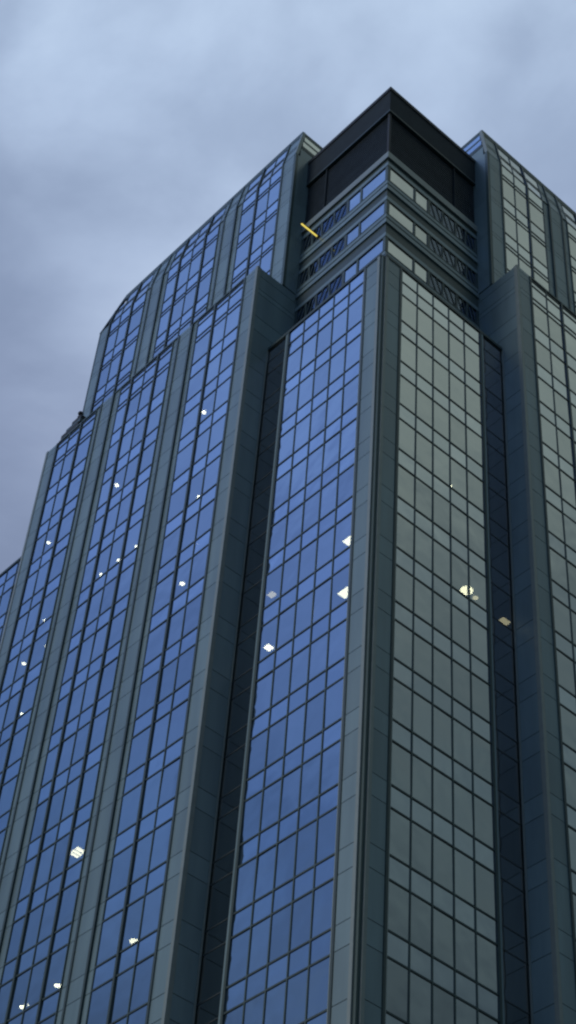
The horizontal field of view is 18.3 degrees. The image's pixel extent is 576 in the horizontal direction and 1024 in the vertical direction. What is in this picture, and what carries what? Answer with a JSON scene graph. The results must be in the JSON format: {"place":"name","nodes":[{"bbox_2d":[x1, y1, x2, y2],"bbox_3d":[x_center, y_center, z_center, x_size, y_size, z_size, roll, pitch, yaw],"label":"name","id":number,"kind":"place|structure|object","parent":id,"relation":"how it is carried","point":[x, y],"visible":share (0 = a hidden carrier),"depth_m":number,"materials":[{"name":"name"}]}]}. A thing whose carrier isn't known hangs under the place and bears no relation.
{"place":"outdoors","nodes":[
{"label":"outdoors","id":0,"kind":"place"},
{"bbox_2d":[0,86,575,1023],"bbox_3d":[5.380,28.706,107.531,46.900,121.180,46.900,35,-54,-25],"label":"glass tower","id":1,"kind":"structure","parent":0,"point":[288,656],"depth_m":97.82,"materials":[{"name":"glass"},{"name":"metal"}]},
{"bbox_2d":[61,411,85,438],"bbox_3d":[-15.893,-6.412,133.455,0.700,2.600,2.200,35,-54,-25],"label":"roof rig","id":2,"kind":"object","parent":1,"relation":"on","point":[81,417],"visible":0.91,"depth_m":132.96,"materials":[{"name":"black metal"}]},
{"bbox_2d":[300,222,318,237],"bbox_3d":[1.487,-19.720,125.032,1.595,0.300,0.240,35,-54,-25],"label":"tube lamp","id":3,"kind":"object","parent":1,"relation":"attached to","point":[309,229],"visible":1,"depth_m":125.02,"materials":[{"name":"yellow"}]},
{"bbox_2d":[0,0,575,573],"label":"sky","id":4,"kind":"structure","parent":0,"point":[126,125],"materials":[{"name":"grey"}]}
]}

